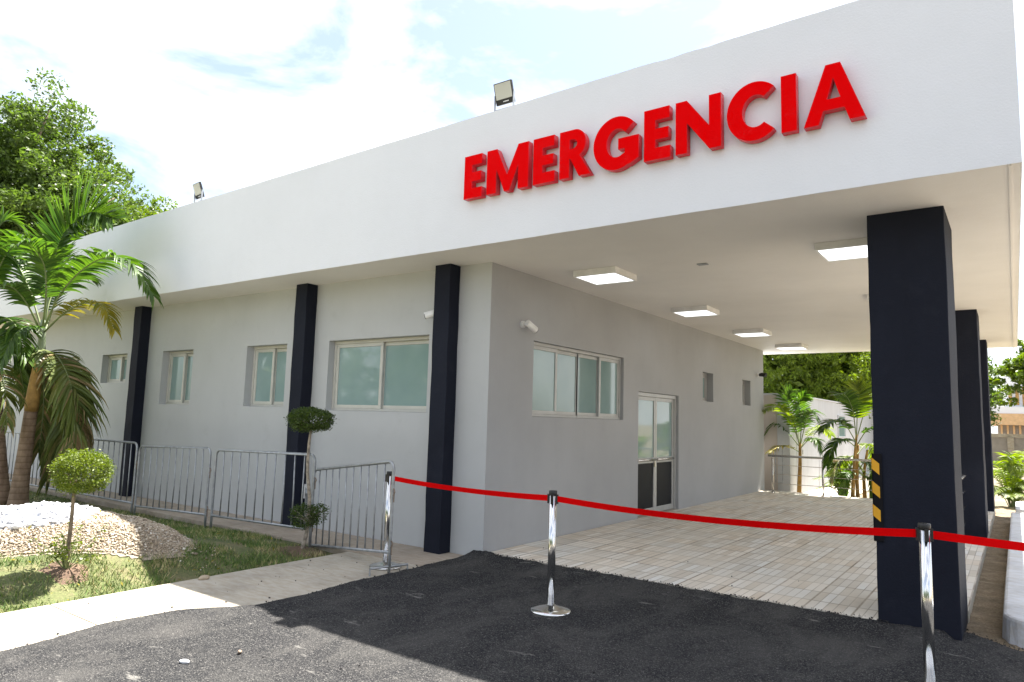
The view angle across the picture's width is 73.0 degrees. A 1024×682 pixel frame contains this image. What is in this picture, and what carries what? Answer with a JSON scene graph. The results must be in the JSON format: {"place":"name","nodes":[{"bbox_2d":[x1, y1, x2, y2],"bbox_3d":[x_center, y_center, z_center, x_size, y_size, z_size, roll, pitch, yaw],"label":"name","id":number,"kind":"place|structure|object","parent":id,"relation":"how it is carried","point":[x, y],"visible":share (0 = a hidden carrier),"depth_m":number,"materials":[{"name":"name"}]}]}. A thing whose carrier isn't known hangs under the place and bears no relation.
{"place":"outdoors","nodes":[
{"label":"outdoors","id":0,"kind":"place"},
{"bbox_2d":[0,510,215,569],"bbox_3d":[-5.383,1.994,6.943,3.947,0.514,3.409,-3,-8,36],"label":"tan gravel","id":1,"kind":"structure","parent":0,"point":[120,521],"depth_m":6.81,"materials":[{"name":"beige gravel"}]},
{"bbox_2d":[0,501,102,530],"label":"white stones","id":2,"kind":"object","parent":1,"relation":"on","point":[36,514],"visible":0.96,"depth_m":6.97,"materials":[{"name":"gravel"}]},
{"bbox_2d":[0,490,332,612],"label":"lawn","id":3,"kind":"structure","parent":0,"point":[56,593],"depth_m":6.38,"materials":[{"name":"plant"}]},
{"bbox_2d":[6,431,19,481],"bbox_3d":[-9.961,2.315,13.577,2.048,1.091,0.033,-3,-8,35],"label":"crowd barrier","id":4,"kind":"object","parent":3,"relation":"on","point":[8,432],"visible":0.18,"depth_m":13.38,"materials":[{"name":"metal"}]},
{"bbox_2d":[0,205,53,504],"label":"christmas palm","id":5,"kind":"object","parent":3,"relation":"on","point":[7,416],"visible":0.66,"depth_m":10.90,"materials":[{"name":"green plant"}]},
{"bbox_2d":[30,456,71,500],"bbox_3d":[-8.260,2.227,12.358,2.078,1.091,0.033,-3,-8,35],"label":"crowd barrier","id":6,"kind":"object","parent":3,"relation":"on","point":[35,485],"visible":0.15,"depth_m":12.59,"materials":[{"name":"metal"}]},
{"bbox_2d":[38,561,87,584],"bbox_3d":[-3.952,2.074,6.133,1.000,0.258,0.800,-3,-8,36],"label":"soil patch","id":7,"kind":"object","parent":3,"relation":"on","point":[56,569],"visible":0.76,"depth_m":6.06,"materials":[{"name":"brown soil"}]},
{"bbox_2d":[28,522,107,568],"bbox_3d":[-3.919,1.818,6.120,0.568,0.395,0.450,-2,-7,26],"label":"sprouting weed","id":8,"kind":"object","parent":7,"relation":"on","point":[63,556],"visible":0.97,"depth_m":6.10,"materials":[{"name":"green plant"}]},
{"bbox_2d":[46,448,116,567],"bbox_3d":[-3.818,1.476,6.100,0.516,1.075,0.543,2,-6,0],"label":"round topiary","id":9,"kind":"object","parent":7,"relation":"on","point":[69,483],"visible":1,"depth_m":6.06,"materials":[{"name":"green plant"}]},
{"bbox_2d":[0,167,163,505],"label":"christmas palm","id":10,"kind":"object","parent":3,"relation":"on","point":[60,409],"visible":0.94,"depth_m":10.67,"materials":[{"name":"green plant"}]},
{"bbox_2d":[76,438,137,512],"bbox_3d":[-6.567,2.137,11.145,2.028,1.096,0.033,-3,-8,35],"label":"crowd barrier","id":11,"kind":"object","parent":3,"relation":"on","point":[134,478],"visible":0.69,"depth_m":10.82,"materials":[{"name":"metal"}]},
{"bbox_2d":[12,509,275,599],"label":"fallen leaves","id":12,"kind":"object","parent":3,"relation":"on","point":[128,560],"visible":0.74,"depth_m":6.63,"materials":[{"name":"brown plant"}]},
{"bbox_2d":[133,445,211,526],"bbox_3d":[-4.897,2.043,9.950,1.997,1.113,0.033,-3,-8,36],"label":"crowd barrier","id":13,"kind":"object","parent":3,"relation":"on","point":[178,510],"visible":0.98,"depth_m":9.90,"materials":[{"name":"metal"}]},
{"bbox_2d":[209,449,316,547],"bbox_3d":[-3.177,1.942,8.750,2.118,1.134,0.033,-3,-8,35],"label":"crowd barrier","id":14,"kind":"object","parent":3,"relation":"on","point":[314,480],"visible":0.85,"depth_m":8.73,"materials":[{"name":"metal"}]},
{"bbox_2d":[277,546,324,556],"bbox_3d":[-2.449,2.405,7.916,0.800,0.090,0.570,-3,-8,36],"label":"soil patch","id":15,"kind":"object","parent":3,"relation":"on","point":[295,548],"visible":0.72,"depth_m":7.89,"materials":[{"name":"brown soil"}]},
{"bbox_2d":[283,406,336,548],"bbox_3d":[-2.342,1.596,7.893,0.624,1.710,0.637,-3,-8,36],"label":"tiered topiary","id":16,"kind":"object","parent":3,"relation":"on","point":[321,424],"visible":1,"depth_m":7.92,"materials":[{"name":"green plant"}]},
{"bbox_2d":[0,552,419,650],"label":"sidewalk","id":17,"kind":"structure","parent":0,"point":[19,628],"depth_m":5.82,"materials":[{"name":"concrete"}]},
{"bbox_2d":[198,575,209,579],"bbox_3d":[-2.847,2.189,6.399,0.065,0.048,0.103,-3,-8,36],"label":"stone","id":18,"kind":"object","parent":17,"relation":"on","point":[204,577],"visible":1,"depth_m":6.38,"materials":[{"name":"beige stone"}]},
{"bbox_2d":[308,460,407,576],"bbox_3d":[-1.715,1.848,7.686,0.442,1.146,1.983,6,-8,-33],"label":"crowd barrier","id":19,"kind":"object","parent":17,"relation":"on","point":[388,552],"visible":0.82,"depth_m":7.36,"materials":[{"name":"metal"}]},
{"bbox_2d":[369,471,401,570],"bbox_3d":[-1.288,1.845,7.183,0.336,0.970,0.336,-3,-8,36],"label":"belt stanchion","id":20,"kind":"object","parent":17,"relation":"on","point":[388,480],"visible":0.71,"depth_m":7.15,"materials":[{"name":"silver metal"}]},
{"bbox_2d":[53,556,859,681],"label":"loose chips","id":21,"kind":"object","parent":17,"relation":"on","point":[593,672],"visible":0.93,"depth_m":5.49,"materials":[{"name":"stone"}]},
{"bbox_2d":[9,473,462,565],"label":"path","id":22,"kind":"structure","parent":0,"point":[410,554],"depth_m":9.28,"materials":[{"name":"concrete"}]},
{"bbox_2d":[0,550,1023,681],"bbox_3d":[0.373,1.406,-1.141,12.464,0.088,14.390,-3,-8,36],"label":"asphalt road","id":23,"kind":"structure","parent":0,"point":[475,628],"depth_m":4.86,"materials":[{"name":"grey asphalt"}]},
{"bbox_2d":[179,659,189,663],"bbox_3d":[-2.012,1.969,4.253,0.060,0.028,0.040,5,-7,-27],"label":"stone","id":24,"kind":"object","parent":23,"relation":"on","point":[184,661],"visible":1,"depth_m":4.24,"materials":[{"name":"white stone"}]},
{"bbox_2d":[395,476,570,616],"bbox_3d":[-0.346,1.785,6.417,0.335,0.970,2.319,8,-9,-42],"label":"belt stanchion","id":25,"kind":"object","parent":23,"relation":"on","point":[550,608],"visible":0.99,"depth_m":5.69,"materials":[{"name":"silver metal"}]},
{"bbox_2d":[558,496,1023,681],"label":"belt stanchion","id":26,"kind":"object","parent":23,"relation":"on","point":[925,534],"visible":1,"depth_m":4.21,"materials":[{"name":"silver metal"}]},
{"bbox_2d":[0,0,1023,433],"label":"sky","id":27,"kind":"structure","parent":0,"point":[225,96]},
{"bbox_2d":[492,490,995,622],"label":"pavement","id":28,"kind":"structure","parent":0,"point":[834,572],"depth_m":8.12,"materials":[{"name":"tile"}]},
{"bbox_2d":[768,454,871,496],"bbox_3d":[7.437,2.960,14.856,3.742,0.850,0.100,-3,-8,34],"label":"steel railing","id":29,"kind":"object","parent":28,"relation":"on","point":[822,458],"visible":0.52,"depth_m":15.32,"materials":[{"name":"silver metal"}]},
{"bbox_2d":[803,474,869,496],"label":"path","id":30,"kind":"structure","parent":0,"point":[829,491],"depth_m":18.36,"materials":[{"name":"concrete"}]},
{"bbox_2d":[763,383,835,492],"bbox_3d":[6.883,2.395,16.881,1.630,2.744,2.245,-3,-8,36],"label":"christmas palm","id":31,"kind":"object","parent":30,"relation":"on","point":[803,398],"visible":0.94,"depth_m":16.70,"materials":[{"name":"green plant"}]},
{"bbox_2d":[860,467,1023,506],"bbox_3d":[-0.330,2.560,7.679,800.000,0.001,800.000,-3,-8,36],"label":"ground","id":32,"kind":"structure","parent":0,"point":[1000,500],"depth_m":17.73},
{"bbox_2d":[0,66,153,375],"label":"broadleaf tree","id":33,"kind":"object","parent":32,"relation":"on","point":[34,169],"visible":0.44,"depth_m":26.84,"materials":[{"name":"green plant"}]},
{"bbox_2d":[84,191,177,231],"bbox_3d":[-19.608,-1.300,35.607,6.399,12.848,6.506,6,-8,-33],"label":"broadleaf tree","id":34,"kind":"object","parent":32,"relation":"on","point":[152,210],"visible":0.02,"depth_m":35.59,"materials":[{"name":"green plant"}]},
{"bbox_2d":[0,0,1021,640],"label":"clinic building","id":35,"kind":"structure","parent":32,"relation":"on","point":[326,286],"depth_m":8.32,"materials":[{"name":"grey paint"}]},
{"bbox_2d":[107,355,126,382],"bbox_3d":[-7.528,0.544,13.390,0.996,0.544,0.097,-3,-8,36],"label":"window","id":36,"kind":"structure","parent":35,"relation":"in","point":[117,365],"depth_m":13.46,"materials":[{"name":"white glass"}]},
{"bbox_2d":[166,351,192,404],"bbox_3d":[-5.678,0.640,12.033,0.991,0.926,0.097,-3,-8,36],"label":"window","id":37,"kind":"structure","parent":35,"relation":"in","point":[180,362],"depth_m":12.09,"materials":[{"name":"glass"}]},
{"bbox_2d":[193,182,204,202],"bbox_3d":[-4.921,-2.325,10.869,0.259,0.298,0.108,-4,-9,41],"label":"floodlight","id":38,"kind":"object","parent":35,"relation":"on","point":[198,191],"visible":0.95,"depth_m":10.84,"materials":[{"name":"black plastic"}]},
{"bbox_2d":[250,345,286,406],"bbox_3d":[-3.621,0.538,10.551,0.996,0.926,0.097,-3,-8,36],"label":"window","id":39,"kind":"structure","parent":35,"relation":"in","point":[269,362],"depth_m":10.58,"materials":[{"name":"glass"}]},
{"bbox_2d":[303,484,306,522],"bbox_3d":[-2.818,2.249,9.448,0.047,0.570,0.153,5,-7,-27],"label":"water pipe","id":40,"kind":"object","parent":35,"relation":"attached to","point":[305,492],"visible":0.71,"depth_m":9.48,"materials":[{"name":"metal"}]},
{"bbox_2d":[331,336,428,412],"bbox_3d":[-1.706,0.450,9.145,1.871,0.956,0.097,-3,-8,36],"label":"window","id":41,"kind":"structure","parent":35,"relation":"in","point":[388,374],"depth_m":9.13,"materials":[{"name":"glass"}]},
{"bbox_2d":[424,310,433,318],"bbox_3d":[-0.941,-0.323,8.408,0.246,0.131,0.138,0,-7,12],"label":"security camera","id":42,"kind":"object","parent":35,"relation":"attached to","point":[428,314],"visible":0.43,"depth_m":8.36,"materials":[{"name":"white plastic"}]},
{"bbox_2d":[493,79,515,110],"bbox_3d":[-0.081,-2.614,7.388,0.251,0.289,0.110,-3,-8,36],"label":"floodlight","id":43,"kind":"object","parent":35,"relation":"on","point":[504,91],"visible":0.94,"depth_m":7.37,"materials":[{"name":"black plastic"}]},
{"bbox_2d":[520,320,537,332],"bbox_3d":[0.218,-0.177,8.513,0.146,0.150,0.206,-3,-8,36],"label":"security camera","id":44,"kind":"object","parent":35,"relation":"attached to","point":[531,326],"visible":1,"depth_m":8.47,"materials":[{"name":"white plastic"}]},
{"bbox_2d":[532,342,620,418],"bbox_3d":[0.909,0.604,9.709,0.097,0.946,2.481,-3,-8,36],"label":"window","id":45,"kind":"structure","parent":35,"relation":"in","point":[567,382],"depth_m":9.67,"materials":[{"name":"glass"}]},
{"bbox_2d":[573,266,636,284],"bbox_3d":[1.139,-0.794,8.463,0.570,0.078,0.570,-3,-8,36],"label":"ceiling light","id":46,"kind":"object","parent":35,"relation":"attached to","point":[605,275],"visible":1,"depth_m":8.35,"materials":[{"name":"white plastic"}]},
{"bbox_2d":[638,392,675,515],"bbox_3d":[2.397,1.887,11.680,0.127,1.985,1.630,-3,-8,36],"label":"door","id":47,"kind":"structure","parent":35,"relation":"in","point":[656,412],"depth_m":11.73,"materials":[{"name":"glass"}]},
{"bbox_2d":[464,62,866,200],"bbox_3d":[1.081,-1.810,6.296,3.855,0.505,0.095,-3,-8,36],"label":"emergency sign","id":48,"kind":"object","parent":35,"relation":"attached to","point":[527,157],"visible":1,"depth_m":6.11,"materials":[{"name":"red plastic"}]},
{"bbox_2d":[671,305,719,316],"bbox_3d":[2.896,-0.467,10.922,0.570,0.078,0.570,-3,-8,36],"label":"ceiling light","id":49,"kind":"object","parent":35,"relation":"attached to","point":[696,311],"visible":1,"depth_m":10.80,"materials":[{"name":"white plastic"}]},
{"bbox_2d":[703,373,706,400],"bbox_3d":[3.709,0.914,13.713,0.097,0.563,0.571,-3,-8,36],"label":"window","id":50,"kind":"structure","parent":35,"relation":"in","point":[704,375],"depth_m":13.86,"materials":[{"name":"grey metal"}]},
{"bbox_2d":[742,381,744,404],"bbox_3d":[5.124,1.170,15.659,0.097,0.559,0.571,-3,-8,36],"label":"window","id":51,"kind":"structure","parent":35,"relation":"in","point":[743,382],"depth_m":15.83,"materials":[{"name":"grey metal"}]},
{"bbox_2d":[733,328,771,336],"bbox_3d":[4.609,-0.154,13.278,0.570,0.078,0.570,-3,-8,36],"label":"ceiling light","id":52,"kind":"object","parent":35,"relation":"attached to","point":[752,332],"visible":1,"depth_m":13.13,"materials":[{"name":"white plastic"}]},
{"bbox_2d":[756,373,766,376],"bbox_3d":[5.836,0.789,16.163,0.112,0.106,0.269,7,-8,-37],"label":"security camera","id":53,"kind":"object","parent":35,"relation":"attached to","point":[761,374],"visible":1,"depth_m":16.13,"materials":[{"name":"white plastic"}]},
{"bbox_2d":[775,343,807,349],"bbox_3d":[6.223,0.132,15.412,0.570,0.078,0.570,-3,-8,36],"label":"ceiling light","id":54,"kind":"object","parent":35,"relation":"attached to","point":[799,346],"visible":1,"depth_m":15.26,"materials":[{"name":"white plastic"}]},
{"bbox_2d":[814,238,867,261],"bbox_3d":[3.370,-0.909,6.868,0.570,0.078,0.570,-3,-8,36],"label":"ceiling light","id":55,"kind":"object","parent":35,"relation":"attached to","point":[851,249],"visible":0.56,"depth_m":6.79,"materials":[{"name":"white plastic"}]},
{"bbox_2d":[871,453,883,541],"bbox_3d":[2.967,1.262,5.610,0.076,0.695,0.090,-3,-8,36],"label":"corner guard","id":56,"kind":"object","parent":35,"relation":"attached to","point":[877,486],"visible":1,"depth_m":5.58,"materials":[{"name":"black rubber"}]},
{"bbox_2d":[962,474,966,548],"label":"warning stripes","id":57,"kind":"object","parent":35,"relation":"attached to","point":[963,475],"visible":0.12,"depth_m":9.70,"materials":[{"name":"yellow paint"}]},
{"bbox_2d":[763,393,872,492],"bbox_3d":[11.921,4.356,31.797,9.550,2.510,30.500,-3,-8,36],"label":"white annex","id":58,"kind":"object","parent":32,"relation":"on","point":[776,435],"visible":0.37,"depth_m":18.08,"materials":[{"name":"grey paint"}]},
{"bbox_2d":[796,431,802,491],"bbox_3d":[7.308,3.056,17.541,0.036,1.550,0.600,-3,-8,36],"label":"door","id":59,"kind":"structure","parent":58,"relation":"in","point":[797,446],"depth_m":17.63,"materials":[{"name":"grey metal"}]},
{"bbox_2d":[818,418,825,485],"bbox_3d":[8.804,3.155,19.611,0.036,1.900,0.800,-3,-8,36],"label":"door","id":60,"kind":"structure","parent":58,"relation":"in","point":[822,436],"depth_m":19.59,"materials":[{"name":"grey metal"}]},
{"bbox_2d":[837,415,845,437],"bbox_3d":[10.433,2.705,21.907,0.034,0.700,1.100,-3,-8,36],"label":"window","id":61,"kind":"structure","parent":58,"relation":"in","point":[841,431],"depth_m":21.86,"materials":[{"name":"white glass"}]},
{"bbox_2d":[763,352,872,418],"bbox_3d":[10.948,1.457,28.259,8.386,9.163,7.001,-3,-8,36],"label":"mango tree","id":62,"kind":"object","parent":32,"relation":"on","point":[816,375],"visible":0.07,"depth_m":25.72,"materials":[{"name":"green plant"}]},
{"bbox_2d":[813,461,866,495],"bbox_3d":[7.587,3.227,16.214,1.320,0.998,1.042,3,-7,-12],"label":"areca bush","id":63,"kind":"object","parent":32,"relation":"on","point":[837,479],"visible":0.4,"depth_m":16.04,"materials":[{"name":"green plant"}]},
{"bbox_2d":[813,376,872,498],"bbox_3d":[7.736,2.239,15.611,1.415,2.937,2.107,-3,-8,36],"label":"areca palm","id":64,"kind":"object","parent":32,"relation":"on","point":[857,398],"visible":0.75,"depth_m":15.62,"materials":[{"name":"green plant"}]},
{"bbox_2d":[988,356,1011,426],"bbox_3d":[24.102,3.422,37.477,4.486,6.453,4.183,0,-7,16],"label":"broadleaf tree","id":65,"kind":"object","parent":32,"relation":"on","point":[994,395],"visible":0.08,"depth_m":36.48,"materials":[{"name":"green plant"}]},
{"bbox_2d":[989,339,1023,406],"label":"almond tree","id":66,"kind":"object","parent":32,"relation":"on","point":[1014,370],"visible":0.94,"depth_m":32.25,"materials":[{"name":"green plant"}]},
{"bbox_2d":[991,433,1023,466],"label":"block wall","id":67,"kind":"structure","parent":32,"relation":"on","point":[1009,443],"depth_m":34.15,"materials":[{"name":"concrete"}]},
{"bbox_2d":[992,450,1023,506],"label":"areca bush","id":68,"kind":"object","parent":32,"relation":"on","point":[1011,474],"visible":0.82,"depth_m":15.21,"materials":[{"name":"green plant"}]},
{"bbox_2d":[1002,512,1023,647],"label":"kerb","id":69,"kind":"structure","parent":32,"relation":"on","point":[1013,622],"depth_m":6.19,"materials":[{"name":"white paint"}]},
{"bbox_2d":[1010,449,1023,461],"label":"areca bush","id":70,"kind":"object","parent":32,"relation":"on","point":[1017,451],"visible":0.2,"depth_m":17.57,"materials":[{"name":"green plant"}]},
{"bbox_2d":[966,506,1023,650],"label":"sand strip","id":71,"kind":"object","parent":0,"point":[986,617],"visible":0.45,"depth_m":7.04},
{"bbox_2d":[991,376,1023,433],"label":"peach house","id":72,"kind":"structure","parent":0,"point":[1012,422],"depth_m":44.04,"materials":[{"name":"white paint"}]},
{"bbox_2d":[1015,502,1023,512],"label":"planter block","id":73,"kind":"structure","parent":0,"point":[1019,507],"depth_m":12.95,"materials":[{"name":"white paint"}]}
]}

